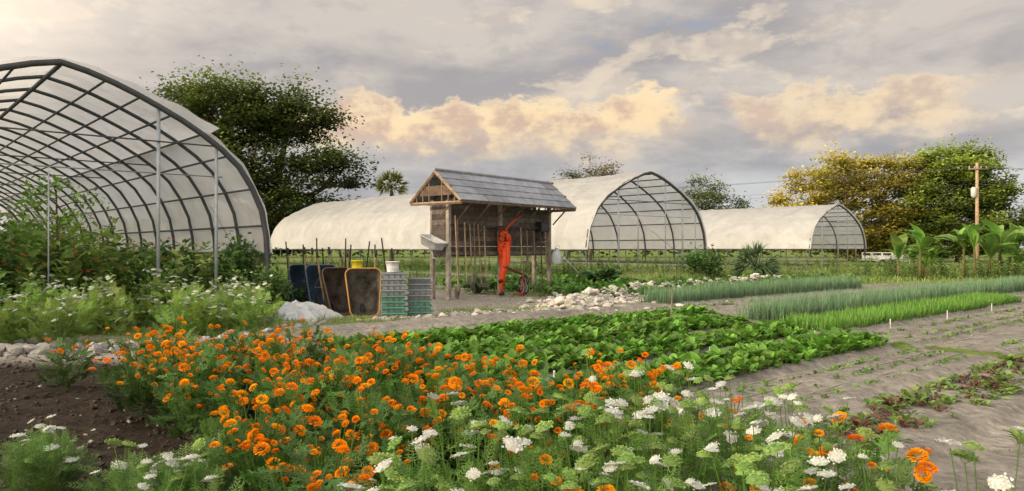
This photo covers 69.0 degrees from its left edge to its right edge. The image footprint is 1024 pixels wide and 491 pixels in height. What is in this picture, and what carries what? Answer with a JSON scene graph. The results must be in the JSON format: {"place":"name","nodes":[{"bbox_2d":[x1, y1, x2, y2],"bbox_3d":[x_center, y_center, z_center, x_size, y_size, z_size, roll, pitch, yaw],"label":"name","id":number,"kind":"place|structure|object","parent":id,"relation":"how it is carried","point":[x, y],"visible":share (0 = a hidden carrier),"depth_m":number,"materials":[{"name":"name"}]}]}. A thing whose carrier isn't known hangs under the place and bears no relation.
{"place":"outdoors","nodes":[
{"label":"outdoors","id":0,"kind":"place"},
{"bbox_2d":[0,248,1023,490],"bbox_3d":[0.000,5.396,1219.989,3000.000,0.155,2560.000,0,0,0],"label":"ground","id":1,"kind":"structure","parent":0,"point":[983,424],"depth_m":8.75,"materials":[{"name":"soil"}]},
{"bbox_2d":[0,237,25,296],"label":"leafy shrub","id":2,"kind":"object","parent":1,"relation":"on","point":[8,260],"visible":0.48,"depth_m":16.00,"materials":[{"name":"green plant"}]},
{"bbox_2d":[0,174,110,290],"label":"young sapling","id":3,"kind":"object","parent":1,"relation":"on","point":[57,218],"visible":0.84,"depth_m":16.42,"materials":[{"name":"green plant"}]},
{"bbox_2d":[0,212,134,316],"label":"tall weeds and crops","id":4,"kind":"object","parent":1,"relation":"on","point":[32,258],"visible":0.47,"depth_m":16.60,"materials":[{"name":"green plant"}]},
{"bbox_2d":[2,235,211,303],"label":"red flowers","id":5,"kind":"object","parent":1,"relation":"on","point":[18,254],"visible":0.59,"depth_m":15.89,"materials":[{"name":"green plant"}]},
{"bbox_2d":[0,236,240,318],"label":"tall weeds and crops","id":6,"kind":"object","parent":1,"relation":"on","point":[164,253],"visible":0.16,"depth_m":17.52,"materials":[{"name":"green plant"}]},
{"bbox_2d":[0,414,247,490],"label":"queen annes lace plants","id":7,"kind":"object","parent":1,"relation":"on","point":[48,457],"visible":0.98,"depth_m":4.54,"materials":[{"name":"green plant"}]},
{"bbox_2d":[0,257,269,329],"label":"greenhouse entrance weeds","id":8,"kind":"object","parent":1,"relation":"on","point":[30,268],"visible":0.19,"depth_m":16.05,"materials":[{"name":"green plant"}]},
{"bbox_2d":[0,56,272,309],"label":"hoop greenhouse","id":9,"kind":"object","parent":1,"relation":"on","point":[153,168],"visible":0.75,"depth_m":20.79,"materials":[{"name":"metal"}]},
{"bbox_2d":[102,243,178,313],"bbox_3d":[-8.674,0.808,17.377,1.792,1.730,1.799,0,0,-20],"label":"leafy shrub","id":10,"kind":"object","parent":1,"relation":"on","point":[140,268],"visible":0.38,"depth_m":17.14,"materials":[{"name":"green plant"}]},
{"bbox_2d":[0,268,286,343],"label":"queen annes lace bed","id":11,"kind":"object","parent":1,"relation":"on","point":[60,317],"visible":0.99,"depth_m":13.59,"materials":[{"name":"green plant"}]},
{"bbox_2d":[0,355,325,490],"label":"mulch clods","id":12,"kind":"object","parent":1,"relation":"on","point":[95,415],"visible":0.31,"depth_m":7.11,"materials":[{"name":"soil"}]},
{"bbox_2d":[0,319,329,359],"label":"garden bed edging stones","id":13,"kind":"object","parent":1,"relation":"on","point":[10,351],"visible":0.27,"depth_m":11.32,"materials":[{"name":"stone"}]},
{"bbox_2d":[203,231,288,296],"bbox_3d":[-6.876,0.641,19.151,2.022,2.075,2.131,0,0,0],"label":"leafy shrub","id":14,"kind":"object","parent":1,"relation":"on","point":[248,262],"visible":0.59,"depth_m":18.93,"materials":[{"name":"green plant"}]},
{"bbox_2d":[139,54,393,263],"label":"live oak tree","id":15,"kind":"object","parent":1,"relation":"on","point":[280,123],"visible":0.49,"depth_m":73.31,"materials":[{"name":"green plant"}]},
{"bbox_2d":[243,266,294,305],"bbox_3d":[-5.949,1.085,18.207,1.305,1.193,1.219,0,0,0],"label":"leafy shrub","id":16,"kind":"object","parent":1,"relation":"on","point":[275,289],"visible":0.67,"depth_m":18.11,"materials":[{"name":"green plant"}]},
{"bbox_2d":[278,275,307,302],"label":"leafy shrub","id":17,"kind":"object","parent":1,"relation":"on","point":[303,291],"visible":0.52,"depth_m":19.64,"materials":[{"name":"green plant"}]},
{"bbox_2d":[286,248,313,301],"bbox_3d":[-5.571,0.898,19.720,0.851,1.679,0.809,0,0,-34],"label":"wheelbarrow","id":18,"kind":"object","parent":1,"relation":"on","point":[296,273],"visible":0.35,"depth_m":19.64,"materials":[{"name":"metal"}]},
{"bbox_2d":[264,300,343,321],"bbox_3d":[-4.900,1.491,16.842,2.159,0.523,1.587,0,0,0],"label":"white row cover heap","id":19,"kind":"object","parent":1,"relation":"on","point":[307,311],"visible":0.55,"depth_m":16.63,"materials":[{"name":"fabric"}]},
{"bbox_2d":[303,247,335,305],"bbox_3d":[-4.947,0.877,18.996,0.852,1.678,0.778,0,0,-37],"label":"wheelbarrow","id":20,"kind":"object","parent":1,"relation":"on","point":[315,295],"visible":0.52,"depth_m":18.92,"materials":[{"name":"metal"}]},
{"bbox_2d":[315,250,349,314],"bbox_3d":[-4.291,0.942,17.871,0.852,1.675,0.852,0,0,41],"label":"wheelbarrow","id":21,"kind":"object","parent":1,"relation":"on","point":[333,287],"visible":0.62,"depth_m":17.87,"materials":[{"name":"metal"}]},
{"bbox_2d":[196,261,513,286],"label":"field edge weeds","id":22,"kind":"object","parent":1,"relation":"on","point":[422,271],"visible":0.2,"depth_m":36.02,"materials":[{"name":"green plant"}]},
{"bbox_2d":[345,249,381,317],"bbox_3d":[-3.470,0.930,17.279,0.852,1.676,0.838,0,0,-20],"label":"wheelbarrow","id":23,"kind":"object","parent":1,"relation":"on","point":[363,287],"visible":0.84,"depth_m":17.25,"materials":[{"name":"metal"}]},
{"bbox_2d":[351,260,362,267],"bbox_3d":[-3.720,0.516,17.898,0.304,0.320,0.297,0,0,0],"label":"yellow bucket","id":24,"kind":"object","parent":23,"relation":"on","point":[357,263],"visible":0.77,"depth_m":17.79,"materials":[{"name":"yellow plastic"}]},
{"bbox_2d":[372,169,409,260],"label":"cabbage palm tree","id":25,"kind":"object","parent":1,"relation":"on","point":[395,176],"visible":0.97,"depth_m":89.78,"materials":[{"name":"green plant"}]},
{"bbox_2d":[380,272,406,316],"bbox_3d":[-2.679,1.122,16.896,0.606,1.022,0.469,0,0,-7],"label":"stack of plastic totes","id":26,"kind":"object","parent":1,"relation":"on","point":[393,290],"visible":0.95,"depth_m":16.70,"materials":[{"name":"grey plastic"}]},
{"bbox_2d":[385,261,399,271],"bbox_3d":[-2.720,0.483,16.999,0.346,0.240,0.339,0,0,0],"label":"white bucket","id":27,"kind":"object","parent":26,"relation":"on","point":[392,266],"visible":1,"depth_m":16.88,"materials":[{"name":"white plastic"}]},
{"bbox_2d":[406,277,432,316],"bbox_3d":[-2.132,1.187,17.191,0.603,0.894,0.464,0,0,-6],"label":"stack of plastic totes","id":28,"kind":"object","parent":1,"relation":"on","point":[419,300],"visible":0.93,"depth_m":17.00,"materials":[{"name":"grey plastic"}]},
{"bbox_2d":[351,307,584,321],"bbox_3d":[-0.817,1.628,17.698,6.279,0.194,1.474,0,0,-25],"label":"limestone edging","id":29,"kind":"object","parent":1,"relation":"on","point":[456,313],"visible":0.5,"depth_m":17.40,"materials":[{"name":"white stone"}]},
{"bbox_2d":[463,274,492,293],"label":"leafy shrub","id":30,"kind":"object","parent":1,"relation":"on","point":[478,289],"visible":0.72,"depth_m":25.84,"materials":[{"name":"green plant"}]},
{"bbox_2d":[274,256,692,277],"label":"greenhouse crops","id":31,"kind":"object","parent":1,"relation":"on","point":[566,271],"visible":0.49,"depth_m":42.64,"materials":[{"name":"green plant"}]},
{"bbox_2d":[30,317,941,490],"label":"marigold bed","id":32,"kind":"object","parent":1,"relation":"on","point":[285,390],"visible":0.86,"depth_m":5.26,"materials":[{"name":"orange plant"}]},
{"bbox_2d":[270,171,707,281],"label":"hoop greenhouse","id":33,"kind":"object","parent":1,"relation":"on","point":[649,210],"visible":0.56,"depth_m":41.72,"materials":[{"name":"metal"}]},
{"bbox_2d":[409,168,576,299],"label":"wooden tool shed","id":34,"kind":"structure","parent":1,"relation":"on","point":[492,204],"depth_m":24.22,"materials":[{"name":"brown wood"}]},
{"bbox_2d":[420,234,447,261],"bbox_3d":[-2.369,0.073,22.859,0.771,0.847,0.629,0,0,38],"label":"outdoor sink","id":35,"kind":"object","parent":34,"relation":"attached to","point":[432,242],"visible":1,"depth_m":22.77,"materials":[{"name":"white ceramic"}]},
{"bbox_2d":[536,222,548,240],"bbox_3d":[1.051,-0.499,26.636,0.240,0.685,0.653,0,0,38],"label":"wall mounted box","id":36,"kind":"object","parent":34,"relation":"attached to","point":[543,227],"visible":1,"depth_m":26.53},
{"bbox_2d":[551,245,561,264],"bbox_3d":[1.604,0.330,26.869,0.380,0.710,0.380,0,0,0],"label":"hanging water jug","id":37,"kind":"object","parent":34,"relation":"in","point":[556,256],"visible":1,"depth_m":26.73,"materials":[{"name":"white plastic"}]},
{"bbox_2d":[455,215,548,298],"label":"garden hand tools","id":38,"kind":"object","parent":1,"relation":"on","point":[457,289],"visible":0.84,"depth_m":23.70,"materials":[{"name":"brown wood"}]},
{"bbox_2d":[6,287,1010,486],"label":"gravel and clods","id":39,"kind":"structure","parent":1,"relation":"on","point":[92,441],"depth_m":6.83,"materials":[{"name":"soil"}]},
{"bbox_2d":[498,214,524,295],"bbox_3d":[-0.003,0.282,25.081,0.288,2.748,1.510,0,0,38],"label":"orange hose bundle","id":40,"kind":"object","parent":1,"relation":"on","point":[504,253],"visible":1,"depth_m":24.62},
{"bbox_2d":[0,262,1023,387],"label":"grass","id":41,"kind":"structure","parent":1,"relation":"on","point":[747,271],"depth_m":34.52,"materials":[{"name":"green plant"}]},
{"bbox_2d":[0,210,1023,257],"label":"distant tree line","id":42,"kind":"object","parent":1,"relation":"on","point":[8,215],"visible":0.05,"depth_m":124.84,"materials":[{"name":"green plant"}]},
{"bbox_2d":[503,266,528,294],"bbox_3d":[0.214,1.155,24.566,0.229,0.988,1.944,0,0,25],"label":"wheel hoe","id":43,"kind":"object","parent":1,"relation":"on","point":[523,291],"visible":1,"depth_m":24.73,"materials":[{"name":"metal"}]},
{"bbox_2d":[555,163,584,259],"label":"tree","id":44,"kind":"object","parent":1,"relation":"on","point":[571,174],"visible":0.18,"depth_m":84.70,"materials":[{"name":"green plant"}]},
{"bbox_2d":[547,149,623,259],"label":"tree","id":45,"kind":"object","parent":1,"relation":"on","point":[597,172],"visible":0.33,"depth_m":94.79,"materials":[{"name":"green plant"}]},
{"bbox_2d":[578,265,623,281],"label":"leafy shrub","id":46,"kind":"object","parent":1,"relation":"on","point":[607,273],"visible":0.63,"depth_m":30.05,"materials":[{"name":"green plant"}]},
{"bbox_2d":[316,304,890,416],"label":"leafy green vegetable beds","id":47,"kind":"object","parent":1,"relation":"on","point":[545,341],"visible":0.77,"depth_m":10.98,"materials":[{"name":"green plant"}]},
{"bbox_2d":[285,238,991,377],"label":"garden stakes","id":48,"kind":"object","parent":1,"relation":"on","point":[393,260],"visible":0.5,"depth_m":22.68,"materials":[{"name":"brown wood"}]},
{"bbox_2d":[435,268,853,297],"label":"field crop rows","id":49,"kind":"object","parent":1,"relation":"on","point":[568,284],"visible":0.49,"depth_m":28.24,"materials":[{"name":"green plant"}]},
{"bbox_2d":[517,273,786,311],"bbox_3d":[6.255,1.475,26.898,6.306,0.643,20.359,0,0,39],"label":"limestone rubble pile","id":50,"kind":"object","parent":1,"relation":"on","point":[589,296],"visible":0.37,"depth_m":20.77,"materials":[{"name":"white stone"}]},
{"bbox_2d":[286,292,1021,421],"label":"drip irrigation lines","id":51,"kind":"object","parent":1,"relation":"on","point":[833,365],"visible":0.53,"depth_m":9.40,"materials":[{"name":"black plastic"}]},
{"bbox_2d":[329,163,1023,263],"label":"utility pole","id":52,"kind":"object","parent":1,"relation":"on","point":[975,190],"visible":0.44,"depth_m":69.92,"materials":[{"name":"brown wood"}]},
{"bbox_2d":[337,348,1023,490],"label":"queen annes lace plants","id":53,"kind":"object","parent":1,"relation":"on","point":[625,458],"visible":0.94,"depth_m":3.60,"materials":[{"name":"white plant"}]},
{"bbox_2d":[510,204,866,269],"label":"hoop greenhouse","id":54,"kind":"object","parent":1,"relation":"on","point":[822,227],"visible":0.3,"depth_m":57.61,"materials":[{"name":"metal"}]},
{"bbox_2d":[513,255,884,267],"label":"greenhouse crops","id":55,"kind":"object","parent":1,"relation":"on","point":[635,259],"visible":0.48,"depth_m":67.77,"materials":[{"name":"green plant"}]},
{"bbox_2d":[679,242,727,277],"bbox_3d":[8.761,0.783,33.990,2.262,1.890,2.382,0,0,0],"label":"leafy shrub","id":56,"kind":"object","parent":1,"relation":"on","point":[698,259],"visible":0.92,"depth_m":33.71,"materials":[{"name":"green plant"}]},
{"bbox_2d":[680,168,753,258],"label":"tree","id":57,"kind":"object","parent":1,"relation":"on","point":[706,204],"visible":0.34,"depth_m":86.97,"materials":[{"name":"green plant"}]},
{"bbox_2d":[450,298,1023,414],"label":"crop seedlings","id":58,"kind":"object","parent":1,"relation":"on","point":[944,359],"visible":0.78,"depth_m":10.70,"materials":[{"name":"green plant"}]},
{"bbox_2d":[730,240,782,275],"bbox_3d":[11.301,0.739,34.475,2.505,2.139,2.540,0,0,0],"label":"bush","id":59,"kind":"object","parent":1,"relation":"on","point":[770,267],"visible":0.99,"depth_m":34.30,"materials":[{"name":"green plant"}]},
{"bbox_2d":[634,273,1023,320],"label":"onion rows","id":60,"kind":"object","parent":1,"relation":"on","point":[768,310],"visible":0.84,"depth_m":21.28,"materials":[{"name":"green plant"}]},
{"bbox_2d":[634,254,1023,278],"bbox_3d":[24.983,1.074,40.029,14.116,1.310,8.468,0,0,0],"label":"field edge weeds","id":61,"kind":"object","parent":1,"relation":"on","point":[945,270],"visible":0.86,"depth_m":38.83,"materials":[{"name":"green plant"}]},
{"bbox_2d":[755,140,945,261],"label":"golden leafed tree","id":62,"kind":"object","parent":1,"relation":"on","point":[876,233],"visible":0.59,"depth_m":84.31,"materials":[{"name":"yellow plant"}]},
{"bbox_2d":[862,252,909,266],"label":"utility trailer","id":63,"kind":"object","parent":1,"relation":"on","point":[881,257],"visible":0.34,"depth_m":59.23,"materials":[{"name":"metal"}]},
{"bbox_2d":[775,290,1022,330],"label":"carrot top row","id":64,"kind":"object","parent":1,"relation":"on","point":[866,316],"visible":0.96,"depth_m":16.17,"materials":[{"name":"green plant"}]},
{"bbox_2d":[777,357,1023,462],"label":"red lettuce rows","id":65,"kind":"object","parent":1,"relation":"on","point":[864,422],"visible":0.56,"depth_m":7.13,"materials":[{"name":"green plant"}]},
{"bbox_2d":[785,353,1023,461],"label":"lettuce seedling rows","id":66,"kind":"object","parent":1,"relation":"on","point":[945,398],"visible":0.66,"depth_m":7.30,"materials":[{"name":"green plant"}]},
{"bbox_2d":[813,448,999,490],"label":"queen annes lace plants","id":67,"kind":"object","parent":1,"relation":"on","point":[882,457],"visible":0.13,"depth_m":4.44,"materials":[{"name":"plant"}]},
{"bbox_2d":[883,223,951,279],"bbox_3d":[20.189,0.307,37.411,2.401,2.824,3.863,0,0,0],"label":"banana plant","id":68,"kind":"object","parent":1,"relation":"on","point":[900,247],"visible":0.95,"depth_m":37.62,"materials":[{"name":"green plant"}]},
{"bbox_2d":[905,242,946,278],"bbox_3d":[21.296,0.705,39.090,1.964,2.078,3.300,0,0,11],"label":"banana plant","id":69,"kind":"object","parent":1,"relation":"on","point":[912,255],"visible":0.63,"depth_m":38.06,"materials":[{"name":"green plant"}]},
{"bbox_2d":[916,244,949,276],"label":"banana plant","id":70,"kind":"object","parent":1,"relation":"on","point":[933,252],"visible":0.31,"depth_m":40.90,"materials":[{"name":"green plant"}]},
{"bbox_2d":[876,133,1023,261],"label":"broadleaf tree","id":71,"kind":"object","parent":1,"relation":"on","point":[994,198],"visible":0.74,"depth_m":82.22,"materials":[{"name":"green plant"}]},
{"bbox_2d":[933,223,1006,277],"bbox_3d":[23.213,0.279,37.999,2.452,2.889,2.594,0,0,0],"label":"banana plant","id":72,"kind":"object","parent":1,"relation":"on","point":[965,235],"visible":0.93,"depth_m":37.51,"materials":[{"name":"green plant"}]},
{"bbox_2d":[977,220,1023,277],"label":"banana plant","id":73,"kind":"object","parent":1,"relation":"on","point":[990,246],"visible":0.84,"depth_m":38.55,"materials":[{"name":"green plant"}]},
{"bbox_2d":[991,202,1023,226],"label":"tree","id":74,"kind":"object","parent":1,"relation":"on","point":[1021,221],"visible":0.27,"depth_m":88.38,"materials":[{"name":"green plant"}]},
{"bbox_2d":[996,229,1023,276],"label":"banana plant","id":75,"kind":"object","parent":1,"relation":"on","point":[1010,238],"visible":0.52,"depth_m":39.39,"materials":[{"name":"green plant"}]},
{"bbox_2d":[1004,223,1023,273],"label":"banana plant","id":76,"kind":"object","parent":1,"relation":"on","point":[1019,241],"visible":0.52,"depth_m":40.54,"materials":[{"name":"green plant"}]},
{"bbox_2d":[0,0,1023,247],"label":"sky","id":77,"kind":"structure","parent":0,"point":[745,92],"materials":[{"name":"grey"}]}
]}

